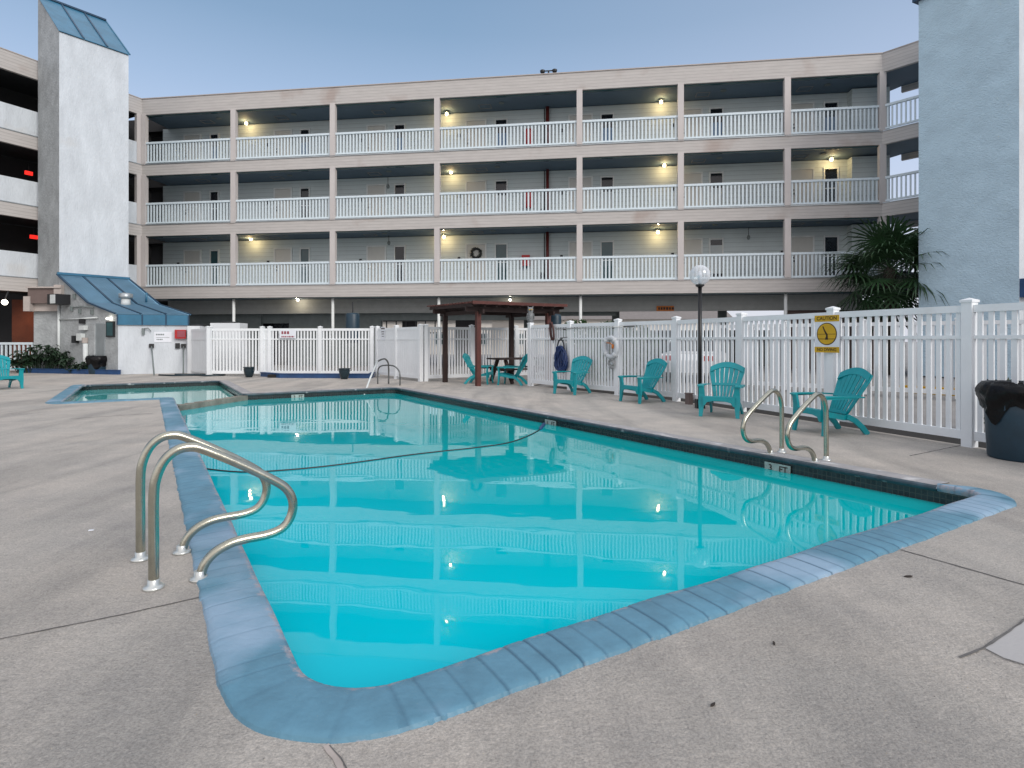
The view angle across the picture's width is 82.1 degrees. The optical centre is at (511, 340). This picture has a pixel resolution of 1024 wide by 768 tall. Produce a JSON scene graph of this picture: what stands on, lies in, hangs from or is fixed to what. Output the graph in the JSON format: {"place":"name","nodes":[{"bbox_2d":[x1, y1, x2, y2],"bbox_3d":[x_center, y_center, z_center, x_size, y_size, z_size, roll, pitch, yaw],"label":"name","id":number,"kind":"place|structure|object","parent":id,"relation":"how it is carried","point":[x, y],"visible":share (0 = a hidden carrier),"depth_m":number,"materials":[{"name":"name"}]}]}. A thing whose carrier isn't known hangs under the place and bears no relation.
{"place":"outdoors","nodes":[
{"label":"outdoors","id":0,"kind":"place"},
{"bbox_2d":[71,386,233,403],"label":"pool water","id":1,"kind":"structure","parent":0,"point":[186,394],"depth_m":16.59,"materials":[{"name":"liquid"}]},
{"bbox_2d":[210,322,247,370],"bbox_3d":[-11.633,0.295,24.200,1.200,2.110,0.700,0,0,0],"label":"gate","id":2,"kind":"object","parent":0,"point":[229,325],"visible":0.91,"depth_m":23.85,"materials":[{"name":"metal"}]},
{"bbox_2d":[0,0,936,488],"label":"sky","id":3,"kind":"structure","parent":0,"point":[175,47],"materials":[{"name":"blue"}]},
{"bbox_2d":[383,316,565,353],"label":"distant house","id":4,"kind":"structure","parent":0,"point":[539,320],"depth_m":58.00,"materials":[{"name":"white glass"}]},
{"bbox_2d":[0,370,1023,767],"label":"pool deck","id":5,"kind":"structure","parent":0,"point":[862,666],"depth_m":2.55,"materials":[{"name":"concrete"}]},
{"bbox_2d":[0,355,24,388],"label":"adirondack chair","id":6,"kind":"object","parent":5,"relation":"on","point":[5,365],"visible":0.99,"depth_m":16.53,"materials":[{"name":"teal plastic"}]},
{"bbox_2d":[0,342,33,369],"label":"porch railing","id":7,"kind":"object","parent":5,"relation":"on","point":[10,344],"visible":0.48,"depth_m":25.28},
{"bbox_2d":[9,344,74,372],"bbox_3d":[-19.519,0.756,24.475,2.780,1.199,1.166,0,0,0],"label":"leafy shrub","id":8,"kind":"object","parent":5,"relation":"on","point":[34,358],"visible":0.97,"depth_m":24.30,"materials":[{"name":"green plant"}]},
{"bbox_2d":[23,285,63,368],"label":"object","id":9,"kind":"object","parent":5,"relation":"on","point":[45,318],"visible":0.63,"depth_m":25.10,"materials":[{"name":"paint"}]},
{"bbox_2d":[17,368,120,374],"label":"curb","id":10,"kind":"structure","parent":5,"relation":"on","point":[77,371],"depth_m":23.66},
{"bbox_2d":[38,0,130,314],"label":"stair tower","id":11,"kind":"structure","parent":5,"relation":"on","point":[83,141],"depth_m":26.00,"materials":[{"name":"white paint"}]},
{"bbox_2d":[85,356,106,373],"bbox_3d":[-16.651,0.985,23.693,0.902,0.730,0.905,0,0,0],"label":"trash can","id":12,"kind":"object","parent":5,"relation":"on","point":[93,363],"visible":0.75,"depth_m":23.36,"materials":[{"name":"black plastic"}]},
{"bbox_2d":[0,597,198,638],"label":"deck joint","id":13,"kind":"object","parent":5,"relation":"on","point":[100,618],"visible":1,"depth_m":2.85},
{"bbox_2d":[56,272,190,373],"bbox_3d":[-16.258,-0.771,24.594,5.596,4.242,2.790,0,0,33],"label":"pool booth","id":14,"kind":"object","parent":5,"relation":"on","point":[118,339],"visible":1,"depth_m":23.99,"materials":[{"name":"white paint"}]},
{"bbox_2d":[47,294,70,304],"bbox_3d":[-18.877,-1.699,24.534,0.620,0.420,0.620,0,0,25],"label":"sign","id":15,"kind":"object","parent":14,"relation":"attached to","point":[58,299],"visible":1,"depth_m":24.33,"materials":[{"name":"black plastic"}]},
{"bbox_2d":[89,323,104,355],"bbox_3d":[-16.805,0.328,23.815,0.952,2.008,0.100,0,0,25],"label":"electrical box","id":16,"kind":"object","parent":14,"relation":"in","point":[96,331],"depth_m":23.78,"materials":[{"name":"metal"}]},
{"bbox_2d":[106,321,114,336],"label":"window","id":17,"kind":"structure","parent":14,"relation":"in","point":[110,325],"depth_m":23.38,"materials":[{"name":"teal glass"}]},
{"bbox_2d":[118,293,132,304],"bbox_3d":[-16.243,-1.730,24.743,0.520,0.520,0.520,0,0,0],"label":"roof vent","id":18,"kind":"object","parent":14,"relation":"on","point":[126,298],"visible":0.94,"depth_m":24.58,"materials":[{"name":"metal"}]},
{"bbox_2d":[154,332,171,341],"bbox_3d":[-14.151,-0.131,23.850,0.620,0.420,0.012,0,0,-21],"label":"notice sign","id":19,"kind":"object","parent":14,"relation":"attached to","point":[162,336],"visible":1,"depth_m":23.85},
{"bbox_2d":[158,374,225,375],"bbox_3d":[-12.170,1.311,22.283,2.545,0.090,0.668,0,0,0],"label":"pool hose","id":20,"kind":"object","parent":5,"relation":"on","point":[191,375],"visible":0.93,"depth_m":22.18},
{"bbox_2d":[187,325,205,373],"bbox_3d":[-12.909,0.355,24.200,0.600,1.990,0.700,0,0,0],"label":"air conditioner","id":21,"kind":"object","parent":5,"relation":"on","point":[189,353],"visible":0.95,"depth_m":23.85,"materials":[{"name":"metal"}]},
{"bbox_2d":[130,431,270,562],"bbox_3d":[-1.988,0.964,3.801,0.805,0.785,0.108,0,0,-32],"label":"grab rail","id":22,"kind":"object","parent":5,"relation":"on","point":[141,555],"visible":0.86,"depth_m":3.70,"materials":[{"name":"silver metal"}]},
{"bbox_2d":[191,326,209,374],"bbox_3d":[-12.285,0.405,23.075,0.150,1.890,2.757,0,0,-42],"label":"solid fence","id":23,"kind":"object","parent":5,"relation":"on","point":[200,338],"visible":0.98,"depth_m":22.73,"materials":[{"name":"plastic"}]},
{"bbox_2d":[142,442,297,591],"bbox_3d":[-1.653,0.964,3.385,0.805,0.785,0.108,0,0,-32],"label":"grab rail","id":24,"kind":"object","parent":5,"relation":"on","point":[154,584],"visible":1,"depth_m":3.31,"materials":[{"name":"silver metal"}]},
{"bbox_2d":[210,326,373,374],"bbox_3d":[-8.298,0.405,22.136,6.300,1.890,0.226,0,0,2],"label":"picket fence","id":25,"kind":"object","parent":5,"relation":"on","point":[265,339],"visible":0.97,"depth_m":22.14,"materials":[{"name":"white plastic"}]},
{"bbox_2d":[280,330,295,337],"bbox_3d":[-8.401,-0.226,22.054,0.620,0.300,0.012,0,0,1],"label":"warning sign","id":26,"kind":"object","parent":25,"relation":"attached to","point":[287,333],"visible":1,"depth_m":22.05,"materials":[{"name":"white"}]},
{"bbox_2d":[260,372,374,377],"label":"curb","id":27,"kind":"structure","parent":5,"relation":"on","point":[310,375],"depth_m":20.98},
{"bbox_2d":[323,743,343,767],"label":"deck joint","id":28,"kind":"object","parent":5,"relation":"on","point":[334,756],"visible":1,"depth_m":1.91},
{"bbox_2d":[346,302,359,342],"bbox_3d":[-6.496,-0.084,24.000,0.560,2.967,0.546,0,0,0],"label":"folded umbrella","id":29,"kind":"object","parent":5,"relation":"on","point":[352,320],"visible":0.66,"depth_m":23.77,"materials":[{"name":"blue fabric"}]},
{"bbox_2d":[375,324,423,381],"bbox_3d":[-4.023,0.405,20.615,0.186,1.890,3.485,0,0,-37],"label":"solid gate fence","id":30,"kind":"object","parent":5,"relation":"on","point":[400,348],"visible":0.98,"depth_m":20.30,"materials":[{"name":"white plastic"}]},
{"bbox_2d":[462,353,494,384],"bbox_3d":[-1.063,0.888,18.360,0.891,0.969,0.745,0,0,13],"label":"adirondack chair","id":31,"kind":"object","parent":5,"relation":"on","point":[468,361],"visible":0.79,"depth_m":18.25,"materials":[{"name":"teal plastic"}]},
{"bbox_2d":[423,324,558,380],"bbox_3d":[-0.548,0.405,20.702,5.449,1.890,0.244,0,0,-31],"label":"picket fence","id":32,"kind":"object","parent":5,"relation":"on","point":[426,347],"visible":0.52,"depth_m":20.03,"materials":[{"name":"white plastic"}]},
{"bbox_2d":[427,301,567,385],"bbox_3d":[-0.507,0.107,18.777,3.591,2.485,2.777,0,0,-31],"label":"pergola","id":33,"kind":"object","parent":5,"relation":"on","point":[509,310],"visible":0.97,"depth_m":18.30,"materials":[{"name":"wood"}]},
{"bbox_2d":[497,354,527,385],"bbox_3d":[0.062,0.888,17.836,0.891,0.969,0.745,0,0,18],"label":"adirondack chair","id":34,"kind":"object","parent":5,"relation":"on","point":[516,376],"visible":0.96,"depth_m":17.68,"materials":[{"name":"teal plastic"}]},
{"bbox_2d":[481,357,543,383],"bbox_3d":[0.350,0.970,19.150,2.200,0.805,1.680,0,0,-31],"label":"picnic table","id":35,"kind":"object","parent":5,"relation":"on","point":[508,370],"visible":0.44,"depth_m":18.51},
{"bbox_2d":[85,380,948,484],"bbox_3d":[-3.044,1.343,13.609,21.076,0.035,5.128,0,0,36],"label":"pool coping edge","id":36,"kind":"object","parent":5,"relation":"on","point":[777,454],"visible":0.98,"depth_m":7.95,"materials":[{"name":"concrete"}]},
{"bbox_2d":[45,384,1016,743],"bbox_3d":[-5.941,1.353,9.177,21.456,0.075,5.666,0,0,36],"label":"pool coping","id":37,"kind":"object","parent":5,"relation":"on","point":[265,686],"visible":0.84,"depth_m":2.66,"materials":[{"name":"concrete"}]},
{"bbox_2d":[552,356,592,394],"bbox_3d":[1.569,0.888,14.953,0.745,0.969,0.891,0,0,41],"label":"adirondack chair","id":38,"kind":"object","parent":5,"relation":"on","point":[573,382],"visible":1,"depth_m":14.99,"materials":[{"name":"teal plastic"}]},
{"bbox_2d":[618,358,667,403],"bbox_3d":[2.909,0.888,12.972,0.891,0.969,0.745,0,0,-29],"label":"adirondack chair","id":39,"kind":"object","parent":5,"relation":"on","point":[653,368],"visible":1,"depth_m":12.98,"materials":[{"name":"teal plastic"}]},
{"bbox_2d":[689,265,710,408],"bbox_3d":[3.737,-0.072,11.700,0.400,2.845,0.400,0,0,0],"label":"globe lamp","id":40,"kind":"object","parent":5,"relation":"on","point":[699,285],"visible":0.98,"depth_m":11.67,"materials":[{"name":"metal"}]},
{"bbox_2d":[697,362,744,418],"bbox_3d":[3.812,0.888,10.618,0.745,0.969,0.891,0,0,30],"label":"adirondack chair","id":41,"kind":"object","parent":5,"relation":"on","point":[723,396],"visible":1,"depth_m":10.76,"materials":[{"name":"teal plastic"}]},
{"bbox_2d":[740,388,786,453],"bbox_3d":[2.942,0.964,6.881,0.805,0.785,0.108,0,0,-32],"label":"grab rail","id":42,"kind":"object","parent":5,"relation":"on","point":[757,404],"visible":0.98,"depth_m":6.91,"materials":[{"name":"silver metal"}]},
{"bbox_2d":[527,298,1023,447],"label":"picket fence","id":43,"kind":"object","parent":5,"relation":"on","point":[969,337],"visible":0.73,"depth_m":9.30,"materials":[{"name":"white plastic"}]},
{"bbox_2d":[554,337,567,370],"bbox_3d":[1.347,0.387,16.006,0.153,0.959,0.574,0,0,-36],"label":"hose bundle","id":44,"kind":"object","parent":43,"relation":"hanging from","point":[560,354],"visible":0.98,"depth_m":15.98,"materials":[{"name":"fabric"}]},
{"bbox_2d":[602,335,619,368],"bbox_3d":[2.432,0.294,14.510,0.161,0.831,0.545,0,0,-35],"label":"life ring","id":45,"kind":"object","parent":43,"relation":"hanging from","point":[614,354],"visible":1,"depth_m":14.45,"materials":[{"name":"plastic"}]},
{"bbox_2d":[815,315,839,352],"bbox_3d":[4.978,-0.100,9.308,0.016,0.590,0.454,0,0,-21],"label":"caution sign","id":46,"kind":"object","parent":43,"relation":"attached to","point":[827,333],"visible":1,"depth_m":9.29,"materials":[{"name":"plastic"}]},
{"bbox_2d":[785,392,831,461],"bbox_3d":[3.229,0.964,6.418,0.805,0.785,0.108,0,0,-32],"label":"grab rail","id":47,"kind":"object","parent":5,"relation":"on","point":[801,409],"visible":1,"depth_m":6.44,"materials":[{"name":"silver metal"}]},
{"bbox_2d":[790,367,872,436],"bbox_3d":[4.703,0.888,8.629,0.891,0.969,0.745,0,0,-12],"label":"adirondack chair","id":48,"kind":"object","parent":5,"relation":"on","point":[848,381],"visible":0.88,"depth_m":8.59,"materials":[{"name":"teal plastic"}]},
{"bbox_2d":[958,619,1023,656],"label":"deck crack","id":49,"kind":"object","parent":5,"relation":"on","point":[995,639],"visible":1,"depth_m":2.63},
{"bbox_2d":[975,380,1023,462],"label":"trash can","id":50,"kind":"object","parent":5,"relation":"on","point":[1001,402],"visible":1,"depth_m":6.59,"materials":[{"name":"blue plastic"}]},
{"bbox_2d":[986,622,1023,663],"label":"deck patch","id":51,"kind":"object","parent":5,"relation":"on","point":[1010,645],"visible":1,"depth_m":2.59,"materials":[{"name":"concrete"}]},
{"bbox_2d":[180,393,944,687],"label":"pool water","id":52,"kind":"structure","parent":0,"point":[380,572],"depth_m":4.87,"materials":[{"name":"liquid"}]},
{"bbox_2d":[207,423,545,472],"bbox_3d":[-1.050,1.490,8.652,6.208,0.060,1.524,0,0,-43],"label":"safety rope","id":53,"kind":"object","parent":52,"relation":"on","point":[542,426],"visible":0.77,"depth_m":7.40,"materials":[{"name":"fabric"}]},
{"bbox_2d":[248,342,987,432],"bbox_3d":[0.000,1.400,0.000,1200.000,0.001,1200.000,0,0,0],"label":"ground","id":54,"kind":"structure","parent":0,"point":[915,404],"depth_m":16.07,"materials":[{"name":"concrete"}]},
{"bbox_2d":[0,293,33,367],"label":"restaurant front","id":55,"kind":"object","parent":54,"relation":"on","point":[16,323],"visible":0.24,"depth_m":27.50,"materials":[{"name":"brown paint"}]},
{"bbox_2d":[0,40,918,368],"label":"motel building","id":56,"kind":"structure","parent":54,"relation":"on","point":[290,184],"depth_m":29.14,"materials":[{"name":"beige"}]},
{"bbox_2d":[183,250,201,283],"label":"door","id":57,"kind":"structure","parent":56,"relation":"in","point":[189,256],"depth_m":32.82,"materials":[{"name":"white plastic"}]},
{"bbox_2d":[183,191,201,222],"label":"door","id":58,"kind":"structure","parent":56,"relation":"in","point":[187,195],"depth_m":32.82,"materials":[{"name":"white plastic"}]},
{"bbox_2d":[183,134,201,161],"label":"door","id":59,"kind":"structure","parent":56,"relation":"in","point":[185,136],"depth_m":32.82,"materials":[{"name":"white plastic"}]},
{"bbox_2d":[209,249,218,283],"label":"window","id":60,"kind":"structure","parent":56,"relation":"in","point":[213,254],"depth_m":32.67,"materials":[{"name":"teal glass"}]},
{"bbox_2d":[209,190,218,219],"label":"window","id":61,"kind":"structure","parent":56,"relation":"in","point":[213,195],"depth_m":32.67,"materials":[{"name":"black glass"}]},
{"bbox_2d":[209,133,218,160],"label":"window","id":62,"kind":"structure","parent":56,"relation":"in","point":[214,135],"depth_m":32.67,"materials":[{"name":"black glass"}]},
{"bbox_2d":[263,323,288,364],"bbox_3d":[-13.527,0.175,33.704,1.700,2.450,0.200,0,0,8],"label":"lower window","id":63,"kind":"structure","parent":56,"relation":"in","point":[275,325],"depth_m":33.56,"materials":[{"name":"black glass"}]},
{"bbox_2d":[274,247,291,282],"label":"door","id":64,"kind":"structure","parent":56,"relation":"in","point":[280,254],"depth_m":32.10,"materials":[{"name":"white wood"}]},
{"bbox_2d":[274,187,291,217],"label":"door","id":65,"kind":"structure","parent":56,"relation":"in","point":[286,192],"depth_m":32.10,"materials":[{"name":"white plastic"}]},
{"bbox_2d":[274,129,291,157],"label":"door","id":66,"kind":"structure","parent":56,"relation":"in","point":[281,131],"depth_m":32.10,"materials":[{"name":"white wood"}]},
{"bbox_2d":[300,247,309,282],"bbox_3d":[-11.237,-3.990,31.945,0.580,2.100,0.090,0,0,8],"label":"window","id":67,"kind":"structure","parent":56,"relation":"in","point":[304,252],"depth_m":31.95,"materials":[{"name":"grey glass"}]},
{"bbox_2d":[300,187,309,219],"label":"window","id":68,"kind":"structure","parent":56,"relation":"in","point":[304,191],"depth_m":31.95,"materials":[{"name":"grey glass"}]},
{"bbox_2d":[300,128,309,156],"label":"window","id":69,"kind":"structure","parent":56,"relation":"in","point":[304,131],"depth_m":31.95,"materials":[{"name":"black glass"}]},
{"bbox_2d":[366,245,385,281],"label":"door","id":70,"kind":"structure","parent":56,"relation":"in","point":[377,252],"depth_m":31.37,"materials":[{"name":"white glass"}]},
{"bbox_2d":[366,184,385,217],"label":"door","id":71,"kind":"structure","parent":56,"relation":"in","point":[371,189],"depth_m":31.37,"materials":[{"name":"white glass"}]},
{"bbox_2d":[366,124,385,153],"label":"door","id":72,"kind":"structure","parent":56,"relation":"in","point":[375,127],"depth_m":31.37,"materials":[{"name":"white wood"}]},
{"bbox_2d":[394,245,405,280],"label":"door","id":73,"kind":"structure","parent":56,"relation":"in","point":[399,251],"depth_m":31.21,"materials":[{"name":"grey glass"}]},
{"bbox_2d":[394,183,405,216],"bbox_3d":[-5.954,-7.260,31.218,0.620,2.100,0.090,0,0,8],"label":"window","id":74,"kind":"structure","parent":56,"relation":"in","point":[399,188],"depth_m":31.21,"materials":[{"name":"grey glass"}]},
{"bbox_2d":[394,123,405,152],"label":"window","id":75,"kind":"structure","parent":56,"relation":"in","point":[401,126],"depth_m":31.21,"materials":[{"name":"black glass"}]},
{"bbox_2d":[465,243,486,279],"bbox_3d":[-1.875,-3.945,30.657,1.120,2.210,0.082,0,0,8],"label":"door","id":76,"kind":"structure","parent":56,"relation":"in","point":[468,246],"depth_m":30.64,"materials":[{"name":"white wood"}]},
{"bbox_2d":[465,180,486,214],"bbox_3d":[-1.875,-7.215,30.657,1.120,2.210,0.082,0,0,8],"label":"door","id":77,"kind":"structure","parent":56,"relation":"in","point":[474,185],"depth_m":30.63,"materials":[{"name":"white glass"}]},
{"bbox_2d":[465,119,486,148],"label":"door","id":78,"kind":"structure","parent":56,"relation":"in","point":[473,122],"depth_m":30.63,"materials":[{"name":"white wood"}]},
{"bbox_2d":[495,243,507,279],"bbox_3d":[-0.556,-3.990,30.476,0.680,2.100,0.090,0,0,8],"label":"window","id":79,"kind":"structure","parent":56,"relation":"in","point":[501,250],"depth_m":30.48,"materials":[{"name":"grey glass"}]},
{"bbox_2d":[495,179,507,213],"bbox_3d":[-0.556,-7.260,30.476,0.680,2.100,0.090,0,0,8],"label":"window","id":80,"kind":"structure","parent":56,"relation":"in","point":[499,185],"depth_m":30.48,"materials":[{"name":"grey glass"}]},
{"bbox_2d":[495,118,507,147],"bbox_3d":[-0.556,-10.440,30.476,0.680,2.100,0.090,0,0,8],"label":"window","id":81,"kind":"structure","parent":56,"relation":"in","point":[503,120],"depth_m":30.47,"materials":[{"name":"black glass"}]},
{"bbox_2d":[568,241,592,278],"bbox_3d":[3.483,-3.945,29.920,1.240,2.210,0.082,0,0,8],"label":"door","id":82,"kind":"structure","parent":56,"relation":"in","point":[587,246],"depth_m":29.89,"materials":[{"name":"white plastic"}]},
{"bbox_2d":[568,176,592,211],"bbox_3d":[3.483,-7.215,29.920,1.240,2.210,0.082,0,0,8],"label":"door","id":83,"kind":"structure","parent":56,"relation":"in","point":[587,181],"depth_m":29.89,"materials":[{"name":"white plastic"}]},
{"bbox_2d":[568,113,592,144],"bbox_3d":[3.483,-10.395,29.920,1.240,2.210,0.082,0,0,8],"label":"door","id":84,"kind":"structure","parent":56,"relation":"in","point":[588,116],"depth_m":29.89,"materials":[{"name":"white plastic"}]},
{"bbox_2d":[600,240,613,277],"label":"door","id":85,"kind":"structure","parent":56,"relation":"in","point":[606,247],"depth_m":29.74,"materials":[{"name":"grey glass"}]},
{"bbox_2d":[600,175,613,210],"bbox_3d":[4.809,-7.260,29.738,0.680,2.100,0.090,0,0,8],"label":"window","id":86,"kind":"structure","parent":56,"relation":"in","point":[605,181],"depth_m":29.74,"materials":[{"name":"black glass"}]},
{"bbox_2d":[600,112,613,142],"bbox_3d":[4.809,-10.440,29.738,0.680,2.100,0.090,0,0,8],"label":"window","id":87,"kind":"structure","parent":56,"relation":"in","point":[602,115],"depth_m":29.74,"materials":[{"name":"black glass"}]},
{"bbox_2d":[684,238,702,276],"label":"door","id":88,"kind":"structure","parent":56,"relation":"in","point":[691,245],"depth_m":29.14,"materials":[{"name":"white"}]},
{"bbox_2d":[684,172,702,205],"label":"door","id":89,"kind":"structure","parent":56,"relation":"in","point":[689,177],"depth_m":29.14,"materials":[{"name":"white plastic"}]},
{"bbox_2d":[684,107,702,138],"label":"door","id":90,"kind":"structure","parent":56,"relation":"in","point":[687,111],"depth_m":29.14,"materials":[{"name":"white plastic"}]},
{"bbox_2d":[709,238,723,276],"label":"door","id":91,"kind":"structure","parent":56,"relation":"in","point":[716,245],"depth_m":29.01,"materials":[{"name":"grey glass"}]},
{"bbox_2d":[709,171,723,207],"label":"door","id":92,"kind":"structure","parent":56,"relation":"in","point":[714,177],"depth_m":29.01,"materials":[{"name":"black glass"}]},
{"bbox_2d":[709,107,723,135],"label":"door","id":93,"kind":"structure","parent":56,"relation":"in","point":[715,109],"depth_m":29.01,"materials":[{"name":"black glass"}]},
{"bbox_2d":[791,235,814,275],"bbox_3d":[14.028,-3.945,28.440,1.120,2.210,0.141,0,0,8],"label":"door","id":94,"kind":"structure","parent":56,"relation":"in","point":[805,243],"depth_m":28.45,"materials":[{"name":"white wood"}]},
{"bbox_2d":[791,168,814,204],"bbox_3d":[14.028,-7.215,28.440,1.120,2.210,0.141,0,0,8],"label":"door","id":95,"kind":"structure","parent":56,"relation":"in","point":[796,173],"depth_m":28.45,"materials":[{"name":"beige wood"}]},
{"bbox_2d":[791,102,814,134],"bbox_3d":[14.028,-10.395,28.440,1.120,2.210,0.141,0,0,8],"label":"door","id":96,"kind":"structure","parent":56,"relation":"in","point":[799,105],"depth_m":28.44,"materials":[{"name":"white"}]},
{"bbox_2d":[823,235,838,274],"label":"door","id":97,"kind":"structure","parent":56,"relation":"in","point":[830,243],"depth_m":28.30,"materials":[{"name":"black glass"}]},
{"bbox_2d":[823,167,838,201],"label":"door","id":98,"kind":"structure","parent":56,"relation":"in","point":[831,173],"depth_m":28.29,"materials":[{"name":"black glass"}]},
{"bbox_2d":[823,101,838,132],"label":"door","id":99,"kind":"structure","parent":56,"relation":"in","point":[829,104],"depth_m":28.28,"materials":[{"name":"black glass"}]},
{"bbox_2d":[563,319,658,380],"bbox_3d":[3.327,0.351,20.422,3.719,2.227,1.356,0,0,0],"label":"hedge shrub","id":100,"kind":"object","parent":54,"relation":"on","point":[582,321],"visible":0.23,"depth_m":20.24,"materials":[{"name":"grey plant"}]},
{"bbox_2d":[662,339,725,380],"bbox_3d":[6.600,0.674,21.000,1.820,1.449,4.500,0,0,25],"label":"parked car","id":101,"kind":"object","parent":54,"relation":"on","point":[692,356],"visible":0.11,"depth_m":19.30,"materials":[{"name":"white paint"}]},
{"bbox_2d":[550,386,985,447],"bbox_3d":[5.850,1.394,8.438,1.880,0.001,20.800,0,0,-25],"label":"planting strip","id":102,"kind":"object","parent":54,"relation":"on","point":[911,434],"visible":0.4,"depth_m":9.74,"materials":[{"name":"concrete"}]},
{"bbox_2d":[716,318,1023,398],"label":"picket fence","id":103,"kind":"object","parent":54,"relation":"on","point":[997,322],"visible":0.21,"depth_m":14.53,"materials":[{"name":"plastic"}]},
{"bbox_2d":[817,215,948,374],"bbox_3d":[15.322,-1.802,23.842,5.070,6.410,5.197,0,0,-20],"label":"palm tree","id":104,"kind":"object","parent":54,"relation":"on","point":[888,245],"visible":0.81,"depth_m":23.46,"materials":[{"name":"green plant"}]},
{"bbox_2d":[912,0,1023,380],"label":"stair tower","id":105,"kind":"structure","parent":54,"relation":"on","point":[971,134],"depth_m":20.87,"materials":[{"name":"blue paint"}]},
{"bbox_2d":[563,311,731,343],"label":"distant house","id":106,"kind":"structure","parent":0,"point":[647,316],"depth_m":62.29,"materials":[{"name":"white glass"}]},
{"label":"pool floor","id":107,"kind":"structure","parent":0,"visible":0},
{"bbox_2d":[65,382,968,504],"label":"pool wall","id":108,"kind":"structure","parent":107,"relation":"on","point":[920,494],"depth_m":8.17,"materials":[{"name":"tile"}]},
{"bbox_2d":[177,395,247,410],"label":"pool divider wall","id":109,"kind":"structure","parent":108,"relation":"attached to","point":[200,404],"depth_m":13.49,"materials":[{"name":"concrete"}]},
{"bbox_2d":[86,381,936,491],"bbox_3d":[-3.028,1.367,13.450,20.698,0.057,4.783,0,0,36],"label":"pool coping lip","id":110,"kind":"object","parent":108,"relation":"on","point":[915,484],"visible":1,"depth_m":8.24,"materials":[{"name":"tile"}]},
{"bbox_2d":[765,461,790,473],"bbox_3d":[3.045,1.477,6.754,0.010,0.118,0.320,0,0,-33],"label":"depth marker","id":111,"kind":"object","parent":108,"relation":"attached to","point":[778,467],"visible":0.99,"depth_m":6.74,"materials":[{"name":"tile"}]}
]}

